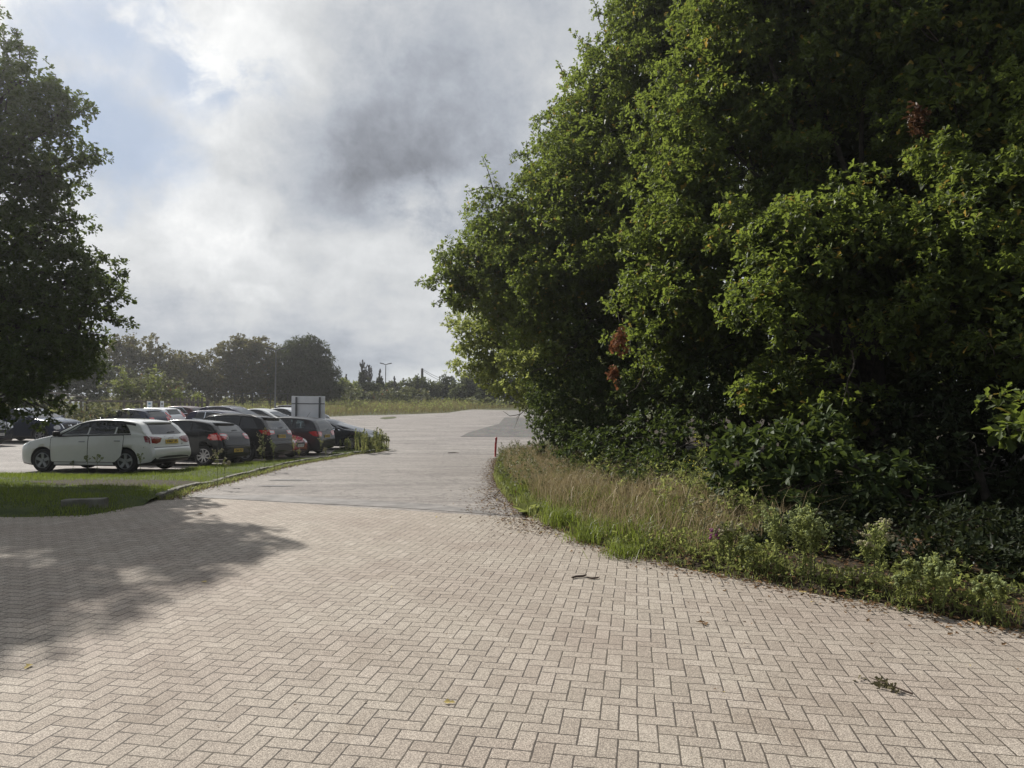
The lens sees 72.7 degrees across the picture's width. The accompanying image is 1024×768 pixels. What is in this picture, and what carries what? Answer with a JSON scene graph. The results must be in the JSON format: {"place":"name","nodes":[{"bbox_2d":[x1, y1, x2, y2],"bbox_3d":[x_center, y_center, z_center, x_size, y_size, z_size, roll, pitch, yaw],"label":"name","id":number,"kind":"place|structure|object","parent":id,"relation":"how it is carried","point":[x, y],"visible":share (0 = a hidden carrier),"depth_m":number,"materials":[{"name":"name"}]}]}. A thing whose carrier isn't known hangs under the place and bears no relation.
{"place":"outdoors","nodes":[
{"label":"outdoors","id":0,"kind":"place"},
{"bbox_2d":[0,442,383,517],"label":"grass verge","id":1,"kind":"object","parent":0,"point":[11,510],"depth_m":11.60,"materials":[{"name":"plant"}]},
{"bbox_2d":[0,6,139,432],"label":"oak tree","id":2,"kind":"object","parent":1,"relation":"on","point":[57,310],"visible":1,"depth_m":14.82,"materials":[{"name":"green plant"}]},
{"bbox_2d":[61,497,108,507],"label":"kerb block","id":3,"kind":"structure","parent":1,"relation":"on","point":[103,501],"depth_m":10.14,"materials":[{"name":"concrete"}]},
{"bbox_2d":[27,479,196,485],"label":"bare ground","id":4,"kind":"structure","parent":1,"relation":"on","point":[132,482],"depth_m":14.55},
{"bbox_2d":[0,457,312,476],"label":"verge edge grass","id":5,"kind":"structure","parent":1,"relation":"on","point":[170,470],"depth_m":18.31,"materials":[{"name":"green plant"}]},
{"bbox_2d":[0,410,547,517],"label":"car park","id":6,"kind":"structure","parent":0,"point":[398,471],"depth_m":20.27,"materials":[{"name":"concrete"}]},
{"bbox_2d":[0,420,12,443],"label":"parked car","id":7,"kind":"object","parent":6,"relation":"on","point":[7,435],"visible":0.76,"depth_m":29.19,"materials":[{"name":"blue paint"}]},
{"bbox_2d":[0,408,80,439],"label":"parked car","id":8,"kind":"object","parent":6,"relation":"on","point":[21,431],"visible":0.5,"depth_m":31.23,"materials":[{"name":"blue paint"}]},
{"bbox_2d":[58,399,86,421],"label":"wooden fence","id":9,"kind":"object","parent":6,"relation":"on","point":[77,400],"visible":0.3,"depth_m":40.53,"materials":[{"name":"brown wood"}]},
{"bbox_2d":[22,412,190,472],"bbox_3d":[-11.366,1.591,19.533,4.141,1.659,2.194,0,-3,9],"label":"parked car","id":10,"kind":"object","parent":6,"relation":"on","point":[119,443],"visible":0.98,"depth_m":18.70,"materials":[{"name":"white paint"}]},
{"bbox_2d":[92,408,169,420],"bbox_3d":[-20.582,1.958,37.752,4.048,1.588,2.818,0,0,9],"label":"parked car","id":11,"kind":"object","parent":6,"relation":"on","point":[141,413],"visible":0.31,"depth_m":36.72,"materials":[{"name":"blue paint"}]},
{"bbox_2d":[85,399,209,421],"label":"wooden fence","id":12,"kind":"object","parent":6,"relation":"on","point":[142,401],"visible":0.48,"depth_m":42.64,"materials":[{"name":"brown wood"}]},
{"bbox_2d":[156,489,174,499],"bbox_3d":[-5.957,1.966,11.969,0.133,0.253,0.866,-1,-4,-14],"label":"kerbstone","id":13,"kind":"object","parent":6,"relation":"on","point":[161,495],"visible":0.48,"depth_m":11.74,"materials":[{"name":"concrete"}]},
{"bbox_2d":[148,407,185,420],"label":"parked car","id":14,"kind":"object","parent":6,"relation":"on","point":[174,414],"visible":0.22,"depth_m":39.71,"materials":[{"name":"white paint"}]},
{"bbox_2d":[169,406,201,416],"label":"parked car","id":15,"kind":"object","parent":6,"relation":"on","point":[186,410],"visible":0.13,"depth_m":42.01,"materials":[{"name":"white paint"}]},
{"bbox_2d":[171,397,207,407],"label":"wooden fence","id":16,"kind":"object","parent":6,"relation":"on","point":[193,399],"visible":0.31,"depth_m":46.38,"materials":[{"name":"brown wood"}]},
{"bbox_2d":[169,419,250,465],"bbox_3d":[-10.661,1.855,22.346,4.106,1.446,2.110,0,-4,9],"label":"parked car","id":17,"kind":"object","parent":6,"relation":"on","point":[206,437],"visible":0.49,"depth_m":21.44,"materials":[{"name":"black paint"}]},
{"bbox_2d":[185,410,241,418],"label":"parked car","id":18,"kind":"object","parent":6,"relation":"on","point":[201,414],"visible":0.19,"depth_m":36.89,"materials":[{"name":"purple paint"}]},
{"bbox_2d":[198,406,257,414],"bbox_3d":[-16.050,2.100,40.355,4.276,1.597,2.190,3,0,9],"label":"parked car","id":19,"kind":"object","parent":6,"relation":"on","point":[242,410],"visible":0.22,"depth_m":39.85,"materials":[{"name":"purple paint"}]},
{"bbox_2d":[203,414,292,461],"bbox_3d":[-10.432,1.924,25.248,4.549,1.682,2.230,0,-4,9],"label":"parked car","id":20,"kind":"object","parent":6,"relation":"on","point":[279,433],"visible":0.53,"depth_m":24.37,"materials":[{"name":"black paint"}]},
{"bbox_2d":[248,408,288,417],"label":"parked car","id":21,"kind":"object","parent":6,"relation":"on","point":[267,411],"visible":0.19,"depth_m":42.58,"materials":[{"name":"white paint"}]},
{"bbox_2d":[150,449,387,499],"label":"kerb weeds","id":22,"kind":"object","parent":6,"relation":"on","point":[190,488],"visible":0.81,"depth_m":16.38,"materials":[{"name":"green plant"}]},
{"bbox_2d":[164,450,385,499],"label":"kerb litter","id":23,"kind":"object","parent":6,"relation":"on","point":[256,474],"visible":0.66,"depth_m":17.11,"materials":[{"name":"brown plant"}]},
{"bbox_2d":[273,407,290,415],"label":"parked car","id":24,"kind":"object","parent":6,"relation":"on","point":[285,410],"visible":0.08,"depth_m":45.29,"materials":[{"name":"white paint"}]},
{"bbox_2d":[276,435,306,457],"bbox_3d":[-10.265,2.216,27.718,3.980,1.415,2.110,0,-3,9],"label":"parked car","id":25,"kind":"object","parent":6,"relation":"on","point":[302,445],"visible":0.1,"depth_m":27.61,"materials":[{"name":"red paint"}]},
{"bbox_2d":[278,414,334,455],"bbox_3d":[-9.982,2.106,30.073,4.309,1.812,2.200,0,-1,9],"label":"parked car","id":26,"kind":"object","parent":6,"relation":"on","point":[312,430],"visible":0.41,"depth_m":29.20,"materials":[{"name":"grey paint"}]},
{"bbox_2d":[291,396,324,421],"bbox_3d":[-9.681,1.925,32.971,1.593,2.700,0.104,0,-2,0],"label":"signboard","id":27,"kind":"object","parent":6,"relation":"on","point":[311,406],"visible":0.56,"depth_m":33.03,"materials":[{"name":"metal"}]},
{"bbox_2d":[296,418,378,449],"bbox_3d":[-8.664,2.354,33.110,4.784,1.442,2.220,0,-1,9],"label":"parked car","id":28,"kind":"object","parent":6,"relation":"on","point":[343,431],"visible":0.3,"depth_m":32.11,"materials":[{"name":"blue paint"}]},
{"bbox_2d":[188,495,512,515],"bbox_3d":[-2.800,1.943,11.526,6.437,0.080,0.945,0,-2,21],"label":"asphalt patch","id":29,"kind":"object","parent":6,"relation":"on","point":[304,499],"visible":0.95,"depth_m":11.48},
{"bbox_2d":[460,417,550,436],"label":"gravel strip","id":30,"kind":"object","parent":6,"relation":"on","point":[505,427],"visible":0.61,"depth_m":47.24,"materials":[{"name":"grey gravel"}]},
{"bbox_2d":[106,458,1018,668],"bbox_3d":[0.196,2.270,15.472,7.318,0.565,23.324,0,-2,0],"label":"leaf debris","id":31,"kind":"object","parent":6,"relation":"on","point":[685,573],"visible":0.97,"depth_m":5.85,"materials":[{"name":"brown plant"}]},
{"bbox_2d":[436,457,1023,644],"bbox_3d":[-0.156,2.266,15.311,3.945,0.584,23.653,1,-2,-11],"label":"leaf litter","id":32,"kind":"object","parent":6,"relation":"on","point":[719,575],"visible":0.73,"depth_m":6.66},
{"bbox_2d":[0,0,970,398],"label":"sky","id":33,"kind":"structure","parent":0,"point":[281,170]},
{"bbox_2d":[6,396,976,445],"bbox_3d":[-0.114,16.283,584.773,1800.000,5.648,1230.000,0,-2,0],"label":"ground","id":34,"kind":"structure","parent":0,"point":[506,408],"depth_m":72.34,"materials":[{"name":"green plant"}]},
{"bbox_2d":[0,336,120,408],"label":"dark tree","id":35,"kind":"object","parent":34,"relation":"on","point":[87,385],"visible":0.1,"depth_m":65.46,"materials":[{"name":"green plant"}]},
{"bbox_2d":[48,399,129,422],"bbox_3d":[-22.057,1.909,36.400,4.348,2.273,1.860,0,-2,0],"label":"bramble mound","id":36,"kind":"object","parent":34,"relation":"on","point":[80,413],"visible":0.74,"depth_m":36.29,"materials":[{"name":"green plant"}]},
{"bbox_2d":[108,365,134,406],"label":"sapling","id":37,"kind":"object","parent":34,"relation":"on","point":[124,384],"visible":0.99,"depth_m":48.96,"materials":[{"name":"green plant"}]},
{"bbox_2d":[82,332,193,405],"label":"hawthorn tree","id":38,"kind":"object","parent":34,"relation":"on","point":[132,355],"visible":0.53,"depth_m":77.26,"materials":[{"name":"green plant"}]},
{"bbox_2d":[97,367,198,408],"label":"bramble mound","id":39,"kind":"object","parent":34,"relation":"on","point":[134,394],"visible":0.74,"depth_m":49.77,"materials":[{"name":"green plant"}]},
{"bbox_2d":[141,364,163,406],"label":"sapling","id":40,"kind":"object","parent":34,"relation":"on","point":[150,387],"visible":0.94,"depth_m":48.89,"materials":[{"name":"green plant"}]},
{"bbox_2d":[168,389,185,405],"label":"sapling","id":41,"kind":"object","parent":34,"relation":"on","point":[177,395],"visible":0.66,"depth_m":48.96,"materials":[{"name":"green plant"}]},
{"bbox_2d":[156,349,228,405],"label":"hawthorn tree","id":42,"kind":"object","parent":34,"relation":"on","point":[202,381],"visible":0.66,"depth_m":81.31,"materials":[{"name":"green plant"}]},
{"bbox_2d":[164,392,290,408],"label":"wire fence","id":43,"kind":"object","parent":34,"relation":"on","point":[252,397],"visible":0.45,"depth_m":67.14,"materials":[{"name":"metal"}]},
{"bbox_2d":[197,333,286,406],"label":"hawthorn tree","id":44,"kind":"object","parent":34,"relation":"on","point":[236,364],"visible":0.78,"depth_m":84.72,"materials":[{"name":"green plant"}]},
{"bbox_2d":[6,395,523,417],"bbox_3d":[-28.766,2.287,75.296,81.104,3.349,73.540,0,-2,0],"label":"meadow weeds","id":45,"kind":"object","parent":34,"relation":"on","point":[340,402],"visible":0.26,"depth_m":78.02,"materials":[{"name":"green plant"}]},
{"bbox_2d":[266,347,285,407],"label":"street lamp","id":46,"kind":"object","parent":34,"relation":"on","point":[275,372],"visible":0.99,"depth_m":67.97,"materials":[{"name":"metal"}]},
{"bbox_2d":[266,332,346,404],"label":"tree","id":47,"kind":"object","parent":34,"relation":"on","point":[307,370],"visible":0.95,"depth_m":82.90,"materials":[{"name":"green plant"}]},
{"bbox_2d":[335,377,362,401],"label":"scrub bush","id":48,"kind":"object","parent":34,"relation":"on","point":[353,385],"visible":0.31,"depth_m":94.64,"materials":[{"name":"green plant"}]},
{"bbox_2d":[336,383,366,401],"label":"bramble mound","id":49,"kind":"object","parent":34,"relation":"on","point":[351,396],"visible":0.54,"depth_m":85.81,"materials":[{"name":"green plant"}]},
{"bbox_2d":[358,360,368,399],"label":"conifer tree","id":50,"kind":"object","parent":34,"relation":"on","point":[362,377],"visible":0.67,"depth_m":99.78,"materials":[{"name":"green plant"}]},
{"bbox_2d":[348,377,389,401],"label":"scrub bush","id":51,"kind":"object","parent":34,"relation":"on","point":[372,386],"visible":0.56,"depth_m":99.30,"materials":[{"name":"green plant"}]},
{"bbox_2d":[384,380,406,401],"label":"scrub bush","id":52,"kind":"object","parent":34,"relation":"on","point":[389,384],"visible":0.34,"depth_m":103.49,"materials":[{"name":"green plant"}]},
{"bbox_2d":[363,385,432,402],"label":"bramble mound","id":53,"kind":"object","parent":34,"relation":"on","point":[402,395],"visible":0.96,"depth_m":93.66,"materials":[{"name":"green plant"}]},
{"bbox_2d":[400,374,443,399],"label":"scrub bush","id":54,"kind":"object","parent":34,"relation":"on","point":[434,389],"visible":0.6,"depth_m":105.33,"materials":[{"name":"green plant"}]},
{"bbox_2d":[437,374,457,400],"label":"scrub bush","id":55,"kind":"object","parent":34,"relation":"on","point":[446,384],"visible":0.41,"depth_m":107.26,"materials":[{"name":"green plant"}]},
{"bbox_2d":[446,373,488,401],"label":"scrub bush","id":56,"kind":"object","parent":34,"relation":"on","point":[465,387],"visible":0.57,"depth_m":103.00,"materials":[{"name":"green plant"}]},
{"bbox_2d":[466,396,505,406],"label":"bramble mound","id":57,"kind":"object","parent":34,"relation":"on","point":[487,398],"visible":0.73,"depth_m":87.82,"materials":[{"name":"green plant"}]},
{"bbox_2d":[473,372,526,404],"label":"scrub bush","id":58,"kind":"object","parent":34,"relation":"on","point":[480,393],"visible":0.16,"depth_m":94.92,"materials":[{"name":"green plant"}]},
{"bbox_2d":[0,497,1023,767],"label":"forecourt paving","id":59,"kind":"structure","parent":0,"point":[284,635],"depth_m":4.33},
{"bbox_2d":[853,675,912,694],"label":"broken sprig","id":60,"kind":"object","parent":59,"relation":"on","point":[877,683],"visible":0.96,"depth_m":3.88,"materials":[{"name":"green plant"}]},
{"bbox_2d":[491,442,847,566],"bbox_3d":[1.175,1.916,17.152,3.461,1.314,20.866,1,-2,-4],"label":"dry bank grass","id":61,"kind":"structure","parent":0,"point":[565,483],"depth_m":9.64,"materials":[{"name":"plant"}]},
{"bbox_2d":[498,417,1023,629],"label":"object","id":62,"kind":"structure","parent":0,"point":[829,559],"depth_m":6.51,"materials":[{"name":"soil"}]},
{"bbox_2d":[439,295,600,419],"bbox_3d":[0.959,-0.231,26.075,4.899,6.783,7.736,2,-2,-35],"label":"ash tree","id":63,"kind":"object","parent":62,"relation":"on","point":[493,366],"visible":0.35,"depth_m":26.25,"materials":[{"name":"green plant"}]},
{"bbox_2d":[512,501,538,512],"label":"dock plant","id":64,"kind":"object","parent":62,"relation":"on","point":[523,506],"visible":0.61,"depth_m":10.12,"materials":[{"name":"green plant"}]},
{"bbox_2d":[535,503,586,527],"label":"grass tussock","id":65,"kind":"object","parent":62,"relation":"on","point":[558,518],"depth_m":8.88,"materials":[{"name":"green plant"}]},
{"bbox_2d":[495,438,629,498],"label":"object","id":66,"kind":"structure","parent":62,"relation":"on","point":[501,454],"depth_m":14.18,"materials":[{"name":"green plant"}]},
{"bbox_2d":[415,0,738,457],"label":"oak tree","id":67,"kind":"object","parent":62,"relation":"on","point":[558,260],"visible":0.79,"depth_m":18.00,"materials":[{"name":"green plant"}]},
{"bbox_2d":[556,517,621,545],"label":"grass tussock","id":68,"kind":"object","parent":62,"relation":"on","point":[579,534],"depth_m":7.96,"materials":[{"name":"green plant"}]},
{"bbox_2d":[521,318,666,461],"bbox_3d":[1.632,0.485,19.019,2.981,4.438,7.855,1,-2,-19],"label":"thicket shrub","id":69,"kind":"object","parent":62,"relation":"on","point":[559,402],"visible":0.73,"depth_m":17.75,"materials":[{"name":"green plant"}]},
{"bbox_2d":[493,452,741,553],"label":"green bank grass","id":70,"kind":"structure","parent":62,"relation":"on","point":[610,527],"depth_m":8.76,"materials":[{"name":"green plant"}]},
{"bbox_2d":[546,296,696,442],"bbox_3d":[4.965,-3.268,33.018,7.269,13.354,7.156,1,-2,-26],"label":"woodland tree","id":71,"kind":"object","parent":62,"relation":"on","point":[654,408],"visible":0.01,"depth_m":32.27,"materials":[{"name":"green plant"}]},
{"bbox_2d":[582,533,671,560],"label":"grass tussock","id":72,"kind":"object","parent":62,"relation":"on","point":[621,548],"depth_m":7.19,"materials":[{"name":"green plant"}]},
{"bbox_2d":[548,335,773,497],"bbox_3d":[2.922,0.699,13.072,4.382,3.399,6.313,0,-2,0],"label":"thicket shrub","id":73,"kind":"object","parent":62,"relation":"on","point":[652,452],"visible":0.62,"depth_m":13.13,"materials":[{"name":"green plant"}]},
{"bbox_2d":[578,95,783,452],"bbox_3d":[6.569,-4.210,27.019,8.639,14.897,8.792,0,-2,0],"label":"woodland tree","id":74,"kind":"object","parent":62,"relation":"on","point":[742,174],"visible":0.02,"depth_m":26.20,"materials":[{"name":"green plant"}]},
{"bbox_2d":[676,432,706,541],"bbox_3d":[1.927,1.122,7.405,0.414,1.259,0.330,1,-2,-31],"label":"prickly lettuce","id":75,"kind":"object","parent":62,"relation":"on","point":[702,454],"visible":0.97,"depth_m":7.44,"materials":[{"name":"green plant"}]},
{"bbox_2d":[578,449,815,529],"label":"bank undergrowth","id":76,"kind":"object","parent":62,"relation":"on","point":[750,502],"visible":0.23,"depth_m":9.42,"materials":[{"name":"green plant"}]},
{"bbox_2d":[682,495,722,557],"bbox_3d":[1.876,1.415,6.882,0.380,0.677,0.178,-1,-2,33],"label":"seeding weed","id":77,"kind":"object","parent":62,"relation":"on","point":[697,504],"visible":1,"depth_m":6.87,"materials":[{"name":"green plant"}]},
{"bbox_2d":[709,528,729,560],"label":"roadside weed","id":78,"kind":"object","parent":62,"relation":"on","point":[717,538],"visible":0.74,"depth_m":6.81,"materials":[{"name":"green plant"}]},
{"bbox_2d":[713,521,755,567],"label":"roadside weed","id":79,"kind":"object","parent":62,"relation":"on","point":[727,532],"visible":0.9,"depth_m":6.64,"materials":[{"name":"green plant"}]},
{"bbox_2d":[737,533,755,573],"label":"roadside weed","id":80,"kind":"object","parent":62,"relation":"on","point":[746,547],"visible":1,"depth_m":6.36,"materials":[{"name":"green plant"}]},
{"bbox_2d":[492,458,1023,630],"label":"verge grass","id":81,"kind":"structure","parent":62,"relation":"on","point":[515,500],"depth_m":6.39,"materials":[{"name":"green plant"}]},
{"bbox_2d":[597,0,947,477],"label":"oak tree","id":82,"kind":"object","parent":62,"relation":"on","point":[827,274],"visible":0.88,"depth_m":13.12,"materials":[{"name":"green plant"}]},
{"bbox_2d":[605,364,619,389],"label":"dead foliage","id":83,"kind":"object","parent":82,"relation":"attached to","point":[614,372],"visible":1,"depth_m":12.99,"materials":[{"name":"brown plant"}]},
{"bbox_2d":[608,326,630,357],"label":"dead foliage","id":84,"kind":"object","parent":82,"relation":"attached to","point":[614,343],"visible":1,"depth_m":12.99,"materials":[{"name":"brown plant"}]},
{"bbox_2d":[840,350,861,411],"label":"bare twig","id":85,"kind":"object","parent":82,"relation":"attached to","point":[853,358],"visible":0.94,"depth_m":10.30,"materials":[{"name":"brown wood"}]},
{"bbox_2d":[759,506,796,575],"bbox_3d":[2.405,1.425,6.324,0.362,0.661,0.268,0,-2,0],"label":"roadside weed","id":86,"kind":"object","parent":62,"relation":"on","point":[772,526],"visible":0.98,"depth_m":6.28,"materials":[{"name":"green plant"}]},
{"bbox_2d":[533,502,1023,627],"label":"litter on soil","id":87,"kind":"object","parent":62,"relation":"on","point":[845,563],"visible":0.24,"depth_m":6.34,"materials":[{"name":"brown plant"}]},
{"bbox_2d":[785,501,817,574],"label":"roadside weed","id":88,"kind":"object","parent":62,"relation":"on","point":[802,541],"visible":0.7,"depth_m":6.23,"materials":[{"name":"green plant"}]},
{"bbox_2d":[790,509,834,578],"bbox_3d":[2.661,1.426,6.187,0.358,0.655,0.318,2,-2,-34],"label":"roadside weed","id":89,"kind":"object","parent":62,"relation":"on","point":[817,529],"visible":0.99,"depth_m":6.14,"materials":[{"name":"green plant"}]},
{"bbox_2d":[613,523,1023,615],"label":"nettle undergrowth","id":90,"kind":"object","parent":62,"relation":"on","point":[884,566],"visible":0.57,"depth_m":6.15,"materials":[{"name":"green plant"}]},
{"bbox_2d":[684,12,964,449],"bbox_3d":[8.515,-4.629,19.109,8.153,14.774,7.715,2,-2,-34],"label":"woodland tree","id":91,"kind":"object","parent":62,"relation":"on","point":[893,369],"visible":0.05,"depth_m":17.72,"materials":[{"name":"green plant"}]},
{"bbox_2d":[701,402,957,524],"bbox_3d":[3.921,1.205,8.743,2.966,1.953,2.180,-1,-2,31],"label":"broad leaved bush","id":92,"kind":"object","parent":62,"relation":"on","point":[796,456],"visible":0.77,"depth_m":8.64,"materials":[{"name":"green plant"}]},
{"bbox_2d":[854,517,894,589],"bbox_3d":[3.085,1.432,5.856,0.405,0.622,0.225,1,-2,-24],"label":"roadside weed","id":93,"kind":"object","parent":62,"relation":"on","point":[868,545],"visible":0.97,"depth_m":5.85,"materials":[{"name":"green plant"}]},
{"bbox_2d":[738,484,1023,586],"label":"shade undergrowth","id":94,"kind":"object","parent":62,"relation":"on","point":[999,542],"visible":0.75,"depth_m":6.84,"materials":[{"name":"green plant"}]},
{"bbox_2d":[776,88,1023,458],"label":"woodland tree","id":95,"kind":"object","parent":62,"relation":"on","point":[985,434],"visible":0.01,"depth_m":20.86,"materials":[{"name":"green plant"}]},
{"bbox_2d":[892,558,922,611],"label":"roadside weed","id":96,"kind":"object","parent":62,"relation":"on","point":[906,578],"visible":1,"depth_m":5.39,"materials":[{"name":"green plant"}]},
{"bbox_2d":[831,0,1023,453],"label":"oak tree","id":97,"kind":"object","parent":62,"relation":"on","point":[972,89],"visible":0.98,"depth_m":10.31,"materials":[{"name":"green plant"}]},
{"bbox_2d":[901,100,930,140],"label":"dead foliage","id":98,"kind":"object","parent":97,"relation":"attached to","point":[918,114],"visible":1,"depth_m":9.98,"materials":[{"name":"brown plant"}]},
{"bbox_2d":[844,360,1023,518],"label":"thicket shrub","id":99,"kind":"object","parent":62,"relation":"on","point":[967,467],"visible":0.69,"depth_m":9.20,"materials":[{"name":"green plant"}]},
{"bbox_2d":[919,551,956,613],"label":"roadside weed","id":100,"kind":"object","parent":62,"relation":"on","point":[934,569],"visible":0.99,"depth_m":5.32,"materials":[{"name":"green plant"}]},
{"bbox_2d":[883,8,1023,432],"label":"woodland tree","id":101,"kind":"object","parent":62,"relation":"on","point":[901,396],"visible":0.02,"depth_m":15.89,"materials":[{"name":"green plant"}]},
{"bbox_2d":[967,569,1015,627],"bbox_3d":[3.465,1.577,5.047,0.289,0.425,0.316,0,-2,0],"label":"roadside weed","id":102,"kind":"object","parent":62,"relation":"on","point":[995,583],"visible":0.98,"depth_m":5.02,"materials":[{"name":"green plant"}]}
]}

